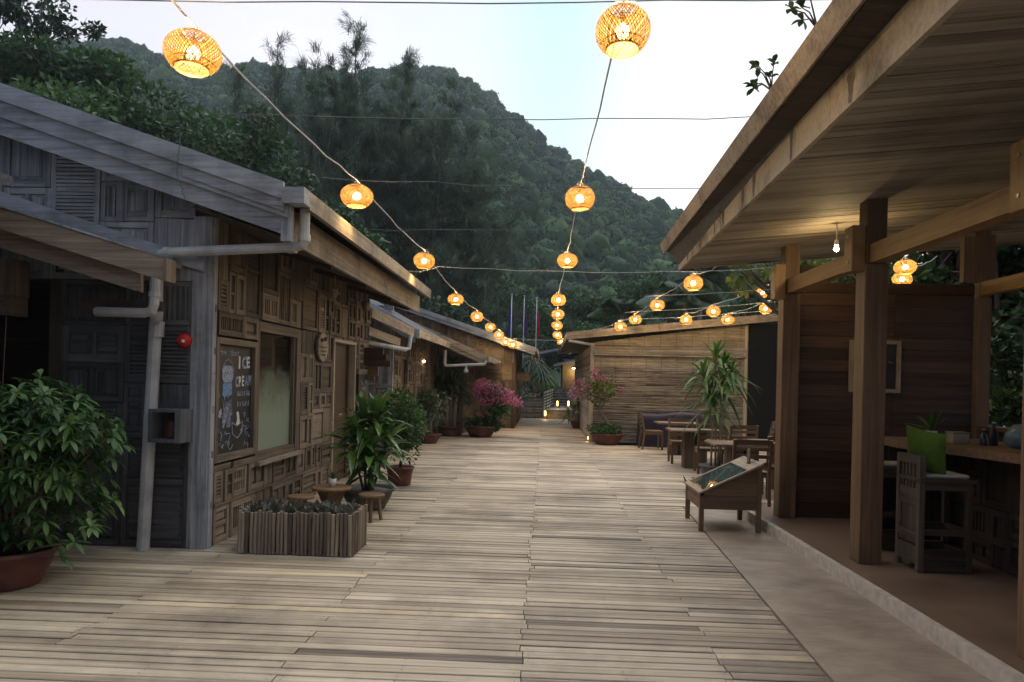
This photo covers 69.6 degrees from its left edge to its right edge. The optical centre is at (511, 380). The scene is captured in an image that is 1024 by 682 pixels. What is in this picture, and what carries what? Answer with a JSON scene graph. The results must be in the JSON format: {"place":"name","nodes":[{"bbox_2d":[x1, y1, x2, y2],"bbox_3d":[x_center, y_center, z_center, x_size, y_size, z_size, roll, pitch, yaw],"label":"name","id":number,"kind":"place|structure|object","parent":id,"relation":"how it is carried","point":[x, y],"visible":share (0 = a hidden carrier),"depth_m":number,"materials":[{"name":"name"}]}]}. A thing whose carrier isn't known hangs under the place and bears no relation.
{"place":"outdoors","nodes":[
{"label":"outdoors","id":0,"kind":"place"},
{"bbox_2d":[0,418,831,681],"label":"boardwalk deck","id":1,"kind":"structure","parent":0,"point":[592,561],"depth_m":5.20,"materials":[{"name":"wood"}]},
{"bbox_2d":[0,369,135,591],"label":"potted schefflera","id":2,"kind":"object","parent":1,"relation":"on","point":[36,483],"visible":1,"depth_m":5.12,"materials":[{"name":"green plant"}]},
{"bbox_2d":[0,83,430,551],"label":"timber house","id":3,"kind":"structure","parent":1,"relation":"on","point":[124,264],"depth_m":6.53,"materials":[{"name":"wood"}]},
{"bbox_2d":[57,279,191,547],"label":"door panels","id":4,"kind":"structure","parent":3,"relation":"in","point":[115,341],"depth_m":6.52,"materials":[{"name":"wood"}]},
{"bbox_2d":[148,408,192,442],"bbox_3d":[-2.953,0.386,6.384,0.285,0.285,0.240,1,0,2],"label":"wall box","id":5,"kind":"object","parent":3,"relation":"attached to","point":[183,425],"visible":0.97,"depth_m":6.31,"materials":[{"name":"metal"}]},
{"bbox_2d":[165,413,174,438],"bbox_3d":[-2.955,0.389,6.394,0.110,0.216,0.107,1,0,2],"label":"fire extinguisher","id":6,"kind":"object","parent":5,"relation":"in","point":[169,427],"visible":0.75,"depth_m":6.35,"materials":[{"name":"red paint"}]},
{"bbox_2d":[177,333,191,347],"bbox_3d":[-2.879,-0.355,6.469,0.132,0.132,0.115,1,0,2],"label":"alarm bell","id":7,"kind":"object","parent":3,"relation":"attached to","point":[184,340],"visible":1,"depth_m":6.43,"materials":[{"name":"red metal"}]},
{"bbox_2d":[213,337,257,463],"bbox_3d":[-2.683,0.172,7.051,0.116,1.135,0.945,1,0,2],"label":"chalkboard","id":8,"kind":"object","parent":3,"relation":"attached to","point":[235,399],"visible":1,"depth_m":7.07,"materials":[{"name":"wood"}]},
{"bbox_2d":[249,321,304,465],"bbox_3d":[-2.644,0.128,8.232,0.230,1.485,1.420,1,0,2],"label":"window","id":9,"kind":"structure","parent":3,"relation":"in","point":[279,347],"depth_m":8.28,"materials":[{"name":"grey glass"}]},
{"bbox_2d":[316,333,327,361],"bbox_3d":[-2.481,-0.440,9.647,0.041,0.379,0.423,1,0,2],"label":"oval sign","id":10,"kind":"object","parent":3,"relation":"attached to","point":[322,347],"visible":1,"depth_m":9.59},
{"bbox_2d":[329,338,356,480],"bbox_3d":[-2.570,0.447,10.811,0.228,2.080,1.180,1,0,2],"label":"door","id":11,"kind":"structure","parent":3,"relation":"in","point":[344,354],"depth_m":11.05,"materials":[{"name":"red wood"}]},
{"bbox_2d":[356,369,367,410],"bbox_3d":[-2.405,0.176,11.851,0.045,0.730,0.710,1,0,2],"label":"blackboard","id":12,"kind":"object","parent":3,"relation":"attached to","point":[362,383],"visible":0.58,"depth_m":11.72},
{"bbox_2d":[364,348,390,380],"bbox_3d":[-2.211,-0.269,12.028,0.475,0.529,0.140,1,0,2],"label":"stacked board sign","id":13,"kind":"object","parent":3,"relation":"attached to","point":[377,357],"visible":0.77,"depth_m":11.96,"materials":[{"name":"brown wood"}]},
{"bbox_2d":[287,493,314,502],"bbox_3d":[-2.220,1.349,7.722,0.284,0.295,0.284,1,0,35],"label":"stool","id":14,"kind":"object","parent":1,"relation":"on","point":[305,497],"visible":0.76,"depth_m":7.66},
{"bbox_2d":[237,495,367,556],"bbox_3d":[-1.873,1.281,6.620,1.047,0.441,0.578,1,0,2],"label":"stick planter","id":15,"kind":"object","parent":1,"relation":"on","point":[327,527],"visible":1,"depth_m":6.35,"materials":[{"name":"wood"}]},
{"bbox_2d":[311,484,350,502],"bbox_3d":[-1.984,1.328,8.072,0.430,0.343,0.426,1,0,2],"label":"table","id":16,"kind":"object","parent":1,"relation":"on","point":[336,493],"visible":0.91,"depth_m":7.99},
{"bbox_2d":[314,388,414,510],"bbox_3d":[-1.744,0.807,8.645,1.198,1.454,1.083,1,0,2],"label":"potted dracaena","id":17,"kind":"object","parent":1,"relation":"on","point":[368,439],"visible":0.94,"depth_m":8.56,"materials":[{"name":"green plant"}]},
{"bbox_2d":[358,492,384,522],"bbox_3d":[-1.520,1.366,7.952,0.284,0.295,0.284,1,0,-9],"label":"stool","id":18,"kind":"object","parent":1,"relation":"on","point":[370,496],"visible":0.94,"depth_m":7.89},
{"bbox_2d":[377,383,428,485],"bbox_3d":[-1.646,0.769,10.632,0.882,1.482,0.975,1,0,2],"label":"potted shrub","id":19,"kind":"object","parent":1,"relation":"on","point":[406,409],"visible":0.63,"depth_m":10.55,"materials":[{"name":"green plant"}]},
{"bbox_2d":[368,299,450,455],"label":"timber house","id":20,"kind":"structure","parent":1,"relation":"on","point":[407,344],"depth_m":15.05,"materials":[{"name":"red wood"}]},
{"bbox_2d":[416,386,451,443],"bbox_3d":[-2.017,0.806,17.778,1.037,1.390,1.024,1,0,-17],"label":"potted shrub","id":21,"kind":"object","parent":1,"relation":"on","point":[431,401],"visible":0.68,"depth_m":17.61,"materials":[{"name":"green plant"}]},
{"bbox_2d":[433,355,479,435],"bbox_3d":[-1.787,0.354,20.288,1.901,2.305,1.482,1,0,2],"label":"potted dracaena","id":22,"kind":"object","parent":1,"relation":"on","point":[450,427],"visible":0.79,"depth_m":20.28,"materials":[{"name":"green plant"}]},
{"bbox_2d":[385,304,538,432],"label":"timber house","id":23,"kind":"structure","parent":1,"relation":"on","point":[475,350],"depth_m":23.98,"materials":[{"name":"wood"}]},
{"bbox_2d":[171,0,518,343],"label":"lantern cable","id":24,"kind":"object","parent":23,"relation":"attached to","point":[223,54],"visible":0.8,"depth_m":5.20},
{"bbox_2d":[162,27,222,77],"bbox_3d":[-1.694,-1.765,3.912,0.297,0.236,0.293,0,-6,13],"label":"woven lantern","id":25,"kind":"object","parent":24,"relation":"hanging from","point":[208,45],"visible":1,"depth_m":3.84,"materials":[{"name":"brown"}]},
{"bbox_2d":[340,181,372,208],"bbox_3d":[-1.531,-1.848,7.266,0.322,0.254,0.301,2,-3,-19],"label":"woven lantern","id":26,"kind":"object","parent":24,"relation":"hanging from","point":[357,190],"visible":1,"depth_m":7.18,"materials":[{"name":"brown"}]},
{"bbox_2d":[414,249,434,268],"bbox_3d":[-1.293,-1.800,10.867,0.305,0.280,0.321,10,5,42],"label":"woven lantern","id":27,"kind":"object","parent":24,"relation":"hanging from","point":[427,263],"visible":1,"depth_m":10.78,"materials":[{"name":"brown"}]},
{"bbox_2d":[462,377,523,437],"bbox_3d":[-0.504,0.726,20.210,1.660,1.624,1.167,1,0,2],"label":"potted bougainvillea","id":28,"kind":"object","parent":1,"relation":"on","point":[482,425],"visible":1,"depth_m":19.97,"materials":[{"name":"pink plant"}]},
{"bbox_2d":[561,386,580,428],"bbox_3d":[2.182,0.827,24.862,1.264,1.552,0.904,1,0,2],"label":"potted shrub","id":29,"kind":"object","parent":1,"relation":"on","point":[575,423],"visible":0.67,"depth_m":24.83,"materials":[{"name":"green plant"}]},
{"bbox_2d":[567,366,623,444],"bbox_3d":[2.126,0.617,18.663,1.476,1.971,1.010,1,0,2],"label":"potted bougainvillea","id":30,"kind":"object","parent":1,"relation":"on","point":[605,433],"visible":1,"depth_m":18.52,"materials":[{"name":"red plant"}]},
{"bbox_2d":[637,412,663,449],"bbox_3d":[3.307,1.195,17.649,0.549,0.876,0.505,1,0,0],"label":"garden chair","id":31,"kind":"object","parent":1,"relation":"on","point":[652,432],"visible":1,"depth_m":17.41,"materials":[{"name":"brown wood"}]},
{"bbox_2d":[558,314,777,446],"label":"bamboo house","id":32,"kind":"structure","parent":1,"relation":"on","point":[650,367],"depth_m":19.04,"materials":[{"name":"wood"}]},
{"bbox_2d":[557,5,624,337],"bbox_3d":[1.208,-1.732,15.969,0.491,0.889,30.007,1,0,4],"label":"lantern cable","id":33,"kind":"object","parent":32,"relation":"attached to","point":[591,142],"visible":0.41,"depth_m":5.77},
{"bbox_2d":[118,0,809,3],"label":"support wire","id":34,"kind":"object","parent":33,"relation":"attached to","point":[441,2],"visible":0.96,"depth_m":3.98,"materials":[{"name":"metal"}]},
{"bbox_2d":[215,114,749,119],"bbox_3d":[-0.194,-2.041,5.666,4.222,0.076,0.007,1,0,1],"label":"support wire","id":35,"kind":"object","parent":33,"relation":"attached to","point":[482,118],"visible":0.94,"depth_m":5.67,"materials":[{"name":"metal"}]},
{"bbox_2d":[557,253,577,267],"bbox_3d":[0.813,-1.785,10.777,0.300,0.241,0.306,1,1,-13],"label":"woven lantern","id":36,"kind":"object","parent":33,"relation":"hanging from","point":[564,263],"visible":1,"depth_m":10.69,"materials":[{"name":"brown"}]},
{"bbox_2d":[565,182,594,210],"bbox_3d":[0.690,-1.882,7.478,0.303,0.281,0.308,-2,2,-39],"label":"woven lantern","id":37,"kind":"object","parent":33,"relation":"hanging from","point":[571,201],"visible":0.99,"depth_m":7.39,"materials":[{"name":"brown"}]},
{"bbox_2d":[595,0,650,59],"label":"woven lantern","id":38,"kind":"object","parent":33,"relation":"hanging from","point":[630,36],"visible":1,"depth_m":3.90,"materials":[{"name":"brown"}]},
{"bbox_2d":[636,411,710,447],"bbox_3d":[4.069,1.197,18.455,1.848,0.899,0.846,1,0,8],"label":"covered furniture","id":39,"kind":"object","parent":1,"relation":"on","point":[649,418],"visible":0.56,"depth_m":18.14,"materials":[{"name":"fabric"}]},
{"bbox_2d":[653,421,695,454],"bbox_3d":[3.684,1.280,16.354,0.960,0.720,0.800,1,0,1],"label":"dining table","id":40,"kind":"object","parent":1,"relation":"on","point":[677,450],"visible":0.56,"depth_m":16.21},
{"bbox_2d":[667,418,693,463],"bbox_3d":[3.394,1.198,14.670,0.505,0.876,0.549,1,0,4],"label":"garden chair","id":41,"kind":"object","parent":1,"relation":"on","point":[672,443],"visible":0.45,"depth_m":14.87,"materials":[{"name":"brown wood"}]},
{"bbox_2d":[665,427,717,468],"bbox_3d":[3.425,1.274,13.863,0.960,0.720,0.800,1,0,2],"label":"dining table","id":42,"kind":"object","parent":1,"relation":"on","point":[689,443],"visible":0.55,"depth_m":13.72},
{"bbox_2d":[693,424,727,473],"bbox_3d":[3.518,1.201,13.054,0.505,0.876,0.549,1,0,7],"label":"garden chair","id":43,"kind":"object","parent":1,"relation":"on","point":[698,448],"visible":0.76,"depth_m":12.86,"materials":[{"name":"brown wood"}]},
{"bbox_2d":[672,338,760,473],"bbox_3d":[3.421,0.464,12.209,1.429,2.340,1.263,1,0,2],"label":"potted dracaena","id":44,"kind":"object","parent":1,"relation":"on","point":[716,394],"visible":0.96,"depth_m":12.15,"materials":[{"name":"plant"}]},
{"bbox_2d":[704,440,774,462],"bbox_3d":[3.395,1.273,10.861,0.960,0.720,0.800,1,0,4],"label":"dining table","id":45,"kind":"object","parent":1,"relation":"on","point":[728,444],"visible":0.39,"depth_m":10.72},
{"bbox_2d":[722,425,758,463],"bbox_3d":[4.071,1.214,13.180,0.505,0.876,0.549,1,0,0],"label":"garden chair","id":46,"kind":"object","parent":1,"relation":"on","point":[753,427],"visible":0.27,"depth_m":12.94,"materials":[{"name":"brown wood"}]},
{"bbox_2d":[732,439,773,506],"bbox_3d":[3.094,1.190,9.669,0.505,0.876,0.549,1,0,4],"label":"garden chair","id":47,"kind":"object","parent":1,"relation":"on","point":[767,473],"visible":0.38,"depth_m":9.43,"materials":[{"name":"brown wood"}]},
{"bbox_2d":[746,323,777,438],"bbox_3d":[7.014,0.121,18.613,2.060,3.200,0.080,1,0,2],"label":"shade screen","id":48,"kind":"object","parent":1,"relation":"on","point":[762,363],"visible":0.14,"depth_m":18.60,"materials":[{"name":"black fabric"}]},
{"bbox_2d":[141,74,747,405],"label":"hill","id":49,"kind":"structure","parent":0,"point":[587,263],"depth_m":106.12,"materials":[{"name":"green plant"}]},
{"bbox_2d":[9,36,837,390],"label":"hillside forest","id":50,"kind":"object","parent":49,"relation":"on","point":[633,236],"visible":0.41,"depth_m":171.41,"materials":[{"name":"green plant"}]},
{"bbox_2d":[0,0,927,263],"label":"sky","id":51,"kind":"structure","parent":0,"point":[543,61],"materials":[{"name":"white"}]},
{"bbox_2d":[520,443,636,681],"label":"deck underside","id":52,"kind":"object","parent":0,"point":[632,444],"depth_m":19.50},
{"bbox_2d":[587,298,658,324],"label":"palm tree","id":53,"kind":"object","parent":52,"relation":"on","point":[621,307],"visible":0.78,"depth_m":30.71,"materials":[{"name":"green plant"}]},
{"bbox_2d":[626,280,722,326],"bbox_3d":[5.510,-0.681,24.299,3.394,5.331,3.043,1,0,-23],"label":"palm tree","id":54,"kind":"object","parent":52,"relation":"on","point":[702,300],"visible":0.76,"depth_m":24.29,"materials":[{"name":"green plant"}]},
{"bbox_2d":[647,259,740,319],"bbox_3d":[6.937,-1.458,28.741,4.117,6.954,3.871,1,0,-44],"label":"palm tree","id":55,"kind":"object","parent":52,"relation":"on","point":[709,274],"visible":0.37,"depth_m":28.65,"materials":[{"name":"green plant"}]},
{"bbox_2d":[714,276,775,316],"bbox_3d":[8.419,-0.626,23.547,3.396,5.364,3.633,1,0,-28],"label":"palm tree","id":56,"kind":"object","parent":52,"relation":"on","point":[729,297],"visible":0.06,"depth_m":23.88,"materials":[{"name":"green plant"}]},
{"bbox_2d":[725,252,922,314],"bbox_3d":[6.406,-0.460,15.089,4.654,4.946,2.145,1,0,2],"label":"broadleaf tree","id":57,"kind":"object","parent":52,"relation":"on","point":[739,282],"visible":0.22,"depth_m":14.99,"materials":[{"name":"green plant"}]},
{"bbox_2d":[660,0,1023,681],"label":"open pavilion","id":58,"kind":"structure","parent":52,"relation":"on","point":[882,133],"depth_m":6.04,"materials":[{"name":"wood"}]},
{"bbox_2d":[321,177,698,188],"bbox_3d":[0.002,-1.950,7.234,4.018,0.207,0.010,1,0,10],"label":"support wire","id":59,"kind":"object","parent":58,"relation":"attached to","point":[524,186],"visible":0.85,"depth_m":7.21,"materials":[{"name":"metal"}]},
{"bbox_2d":[367,226,672,230],"bbox_3d":[0.097,-1.867,9.006,3.941,0.050,0.008,1,0,8],"label":"support wire","id":60,"kind":"object","parent":58,"relation":"attached to","point":[540,229],"visible":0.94,"depth_m":8.96,"materials":[{"name":"metal"}]},
{"bbox_2d":[743,54,778,95],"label":"roof sapling","id":61,"kind":"object","parent":58,"relation":"on","point":[753,83],"visible":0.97,"depth_m":4.57,"materials":[{"name":"green plant"}]},
{"bbox_2d":[785,0,816,29],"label":"roof sapling","id":62,"kind":"object","parent":58,"relation":"on","point":[795,11],"visible":0.93,"depth_m":3.79,"materials":[{"name":"green plant"}]},
{"bbox_2d":[848,340,901,392],"bbox_3d":[4.040,-0.161,8.197,0.550,0.580,0.050,1,0,2],"label":"framed menu","id":63,"kind":"object","parent":58,"relation":"attached to","point":[893,368],"visible":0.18,"depth_m":8.18,"materials":[{"name":"wood"}]},
{"bbox_2d":[882,461,896,549],"bbox_3d":[3.526,1.073,6.845,0.440,0.930,0.405,1,0,2],"label":"bar stool","id":64,"kind":"object","parent":58,"relation":"on","point":[888,535],"visible":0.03,"depth_m":6.66,"materials":[{"name":"brown wood"}]},
{"bbox_2d":[895,452,976,574],"bbox_3d":[3.471,1.072,6.046,0.440,0.930,0.405,1,0,2],"label":"bar stool","id":65,"kind":"object","parent":58,"relation":"on","point":[915,480],"visible":0.99,"depth_m":5.89,"materials":[{"name":"grey wood"}]},
{"bbox_2d":[906,424,946,474],"bbox_3d":[3.403,0.578,6.047,0.110,0.380,0.380,-12,13,-19],"label":"cushion","id":66,"kind":"object","parent":65,"relation":"on","point":[931,446],"visible":0.75,"depth_m":5.96,"materials":[{"name":"fabric"}]},
{"bbox_2d":[882,436,1020,577],"bbox_3d":[3.865,1.045,4.285,1.000,1.000,5.700,1,0,2],"label":"bar counter","id":67,"kind":"object","parent":58,"relation":"on","point":[994,472],"visible":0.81,"depth_m":6.21,"materials":[{"name":"wood"}]},
{"bbox_2d":[901,410,947,432],"bbox_3d":[3.670,0.393,6.547,0.370,0.293,0.323,1,0,2],"label":"pot plant","id":68,"kind":"object","parent":67,"relation":"on","point":[931,426],"visible":0.8,"depth_m":6.48,"materials":[{"name":"green plant"}]},
{"bbox_2d":[945,431,970,443],"bbox_3d":[3.903,0.495,6.446,0.150,0.100,0.130,1,0,2],"label":"tissue box","id":69,"kind":"object","parent":67,"relation":"on","point":[958,437],"visible":0.98,"depth_m":6.39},
{"bbox_2d":[988,422,997,445],"bbox_3d":[4.107,0.451,6.277,0.070,0.200,0.068,1,0,2],"label":"bottle","id":70,"kind":"object","parent":67,"relation":"on","point":[993,436],"visible":1,"depth_m":6.25,"materials":[{"name":"glass"}]},
{"bbox_2d":[1003,424,1021,448],"bbox_3d":[4.242,0.430,6.021,0.393,0.247,0.288,1,0,2],"label":"vase","id":71,"kind":"object","parent":67,"relation":"on","point":[1012,436],"visible":0.9,"depth_m":5.99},
{"bbox_3d":[5.909,-1.796,10.557,1.609,0.431,2.407,1,0,2],"label":"lantern cable","id":72,"kind":"object","parent":58,"relation":"attached to","visible":0},
{"bbox_2d":[892,271,912,283],"bbox_3d":[5.966,-1.579,11.254,0.287,0.247,0.298,3,-1,36],"label":"woven lantern","id":73,"kind":"object","parent":72,"relation":"hanging from","point":[903,279],"visible":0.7,"depth_m":11.16,"materials":[{"name":"brown"}]},
{"bbox_2d":[893,257,917,274],"bbox_3d":[5.646,-1.657,10.566,0.311,0.245,0.297,-1,1,7],"label":"woven lantern","id":74,"kind":"object","parent":72,"relation":"hanging from","point":[907,265],"visible":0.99,"depth_m":10.49,"materials":[{"name":"brown"}]},
{"bbox_2d":[625,301,775,312],"bbox_3d":[4.547,-1.744,17.222,3.786,0.299,0.013,1,0,15],"label":"support wire","id":75,"kind":"object","parent":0,"point":[698,308],"visible":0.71,"depth_m":17.27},
{"bbox_2d":[593,267,715,329],"bbox_3d":[2.929,-1.509,14.748,0.794,0.470,7.929,1,0,-7],"label":"lantern cable","id":76,"kind":"object","parent":75,"relation":"hanging from","point":[665,293],"visible":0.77,"depth_m":13.44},
{"bbox_2d":[683,274,702,290],"bbox_3d":[2.905,-1.593,11.788,0.308,0.283,0.300,2,-2,1],"label":"woven lantern","id":77,"kind":"object","parent":76,"relation":"hanging from","point":[692,279],"visible":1,"depth_m":11.70,"materials":[{"name":"brown"}]},
{"bbox_2d":[522,405,1004,430],"bbox_3d":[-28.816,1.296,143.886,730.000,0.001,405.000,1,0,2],"label":"ground","id":78,"kind":"structure","parent":0,"point":[551,411],"depth_m":44.65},
{"bbox_2d":[0,0,106,83],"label":"broadleaf tree","id":79,"kind":"object","parent":78,"relation":"on","point":[8,8],"visible":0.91,"depth_m":27.91,"materials":[{"name":"green plant"}]},
{"bbox_2d":[0,23,244,164],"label":"broadleaf tree","id":80,"kind":"object","parent":78,"relation":"on","point":[48,70],"visible":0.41,"depth_m":27.48,"materials":[{"name":"green plant"}]},
{"bbox_2d":[201,58,250,159],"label":"casuarina tree","id":81,"kind":"object","parent":78,"relation":"on","point":[236,86],"visible":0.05,"depth_m":40.38,"materials":[{"name":"green plant"}]},
{"bbox_2d":[159,99,367,234],"bbox_3d":[-10.386,-4.445,27.399,10.165,12.082,4.787,1,0,2],"label":"broadleaf tree","id":82,"kind":"object","parent":78,"relation":"on","point":[263,137],"visible":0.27,"depth_m":26.84,"materials":[{"name":"green plant"}]},
{"bbox_2d":[235,31,321,198],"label":"casuarina tree","id":83,"kind":"object","parent":78,"relation":"on","point":[276,84],"visible":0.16,"depth_m":40.44,"materials":[{"name":"green plant"}]},
{"bbox_2d":[240,60,393,250],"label":"casuarina tree","id":84,"kind":"object","parent":78,"relation":"on","point":[310,151],"visible":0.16,"depth_m":43.00,"materials":[{"name":"green plant"}]},
{"bbox_2d":[241,8,468,288],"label":"casuarina tree","id":85,"kind":"object","parent":78,"relation":"on","point":[349,87],"visible":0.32,"depth_m":40.25,"materials":[{"name":"green plant"}]},
{"bbox_2d":[351,223,392,257],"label":"broadleaf tree","id":86,"kind":"object","parent":78,"relation":"on","point":[372,235],"visible":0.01,"depth_m":25.93,"materials":[{"name":"green plant"}]},
{"bbox_2d":[291,122,473,314],"bbox_3d":[-7.643,-6.243,40.965,12.040,15.812,13.711,1,0,2],"label":"casuarina tree","id":87,"kind":"object","parent":78,"relation":"on","point":[372,207],"visible":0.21,"depth_m":39.61,"materials":[{"name":"green plant"}]},
{"bbox_2d":[323,45,511,309],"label":"casuarina tree","id":88,"kind":"object","parent":78,"relation":"on","point":[407,75],"visible":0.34,"depth_m":42.55,"materials":[{"name":"green plant"}]},
{"bbox_2d":[378,293,484,327],"bbox_3d":[-5.516,-1.711,33.475,9.168,6.859,4.768,1,0,-10],"label":"broadleaf tree","id":89,"kind":"object","parent":78,"relation":"on","point":[448,310],"visible":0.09,"depth_m":33.26,"materials":[{"name":"green plant"}]},
{"bbox_2d":[354,73,534,325],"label":"casuarina tree","id":90,"kind":"object","parent":78,"relation":"on","point":[443,141],"visible":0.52,"depth_m":41.48,"materials":[{"name":"green plant"}]},
{"bbox_2d":[405,255,514,330],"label":"broadleaf tree","id":91,"kind":"object","parent":78,"relation":"on","point":[499,287],"visible":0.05,"depth_m":49.83,"materials":[{"name":"green plant"}]},
{"bbox_2d":[393,120,559,343],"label":"casuarina tree","id":92,"kind":"object","parent":78,"relation":"on","point":[476,200],"visible":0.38,"depth_m":44.09,"materials":[{"name":"green plant"}]},
{"bbox_2d":[471,281,569,356],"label":"broadleaf tree","id":93,"kind":"object","parent":78,"relation":"on","point":[545,324],"visible":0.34,"depth_m":51.25,"materials":[{"name":"green plant"}]},
{"bbox_2d":[521,396,543,418],"bbox_3d":[0.598,1.205,31.453,1.520,1.120,0.100,1,0,2],"label":"slat fence","id":94,"kind":"object","parent":78,"relation":"on","point":[526,411],"visible":0.57,"depth_m":31.39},
{"bbox_2d":[521,355,558,418],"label":"pandanus tree","id":95,"kind":"object","parent":78,"relation":"on","point":[532,368],"visible":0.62,"depth_m":33.45,"materials":[{"name":"green plant"}]},
{"bbox_2d":[524,348,580,405],"bbox_3d":[4.452,-0.016,40.195,7.600,3.350,6.300,1,0,2],"label":"lit hut","id":96,"kind":"object","parent":78,"relation":"on","point":[567,372],"visible":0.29,"depth_m":37.91,"materials":[{"name":"yellow paint"}]},
{"bbox_2d":[538,379,567,411],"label":"broadleaf tree","id":97,"kind":"object","parent":78,"relation":"on","point":[541,389],"visible":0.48,"depth_m":36.16,"materials":[{"name":"green plant"}]},
{"bbox_2d":[542,389,573,419],"bbox_3d":[2.413,1.002,34.176,1.960,1.255,6.500,1,0,2],"label":"footbridge","id":98,"kind":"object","parent":78,"relation":"on","point":[555,413],"visible":0.52,"depth_m":32.79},
{"bbox_2d":[524,314,612,368],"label":"broadleaf tree","id":99,"kind":"object","parent":78,"relation":"on","point":[552,343],"visible":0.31,"depth_m":43.86,"materials":[{"name":"green plant"}]},
{"bbox_2d":[532,286,637,373],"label":"broadleaf tree","id":100,"kind":"object","parent":78,"relation":"on","point":[571,305],"visible":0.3,"depth_m":54.81,"materials":[{"name":"green plant"}]},
{"bbox_2d":[571,268,709,327],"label":"broadleaf tree","id":101,"kind":"object","parent":78,"relation":"on","point":[637,291],"visible":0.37,"depth_m":53.03,"materials":[{"name":"green plant"}]},
{"bbox_2d":[651,266,770,343],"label":"broadleaf tree","id":102,"kind":"object","parent":78,"relation":"on","point":[718,277],"visible":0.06,"depth_m":53.13,"materials":[{"name":"green plant"}]},
{"bbox_2d":[715,275,849,323],"bbox_3d":[8.715,-0.791,20.878,5.865,5.730,3.847,1,0,2],"label":"broadleaf tree","id":103,"kind":"object","parent":78,"relation":"on","point":[738,307],"visible":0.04,"depth_m":21.29,"materials":[{"name":"green plant"}]},
{"bbox_2d":[851,244,1023,426],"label":"broadleaf tree","id":104,"kind":"object","parent":78,"relation":"on","point":[943,267],"visible":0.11,"depth_m":13.08,"materials":[{"name":"green plant"}]},
{"bbox_2d":[989,316,1023,427],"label":"broadleaf tree","id":105,"kind":"object","parent":78,"relation":"on","point":[1005,397],"visible":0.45,"depth_m":10.01,"materials":[{"name":"green plant"}]},
{"bbox_2d":[991,262,1023,348],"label":"broadleaf tree","id":106,"kind":"object","parent":78,"relation":"on","point":[1018,311],"visible":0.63,"depth_m":12.03,"materials":[{"name":"green plant"}]},
{"bbox_2d":[991,244,1023,312],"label":"broadleaf tree","id":107,"kind":"object","parent":78,"relation":"on","point":[1008,258],"visible":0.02,"depth_m":13.56,"materials":[{"name":"green plant"}]},
{"bbox_2d":[684,506,991,681],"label":"concrete path","id":108,"kind":"structure","parent":0,"point":[838,630],"depth_m":4.96,"materials":[{"name":"concrete"}]},
{"bbox_2d":[685,448,763,532],"bbox_3d":[2.338,1.169,8.195,0.669,0.871,0.804,1,0,2],"label":"display case","id":109,"kind":"object","parent":108,"relation":"on","point":[735,484],"visible":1,"depth_m":7.82,"materials":[{"name":"brown wood"}]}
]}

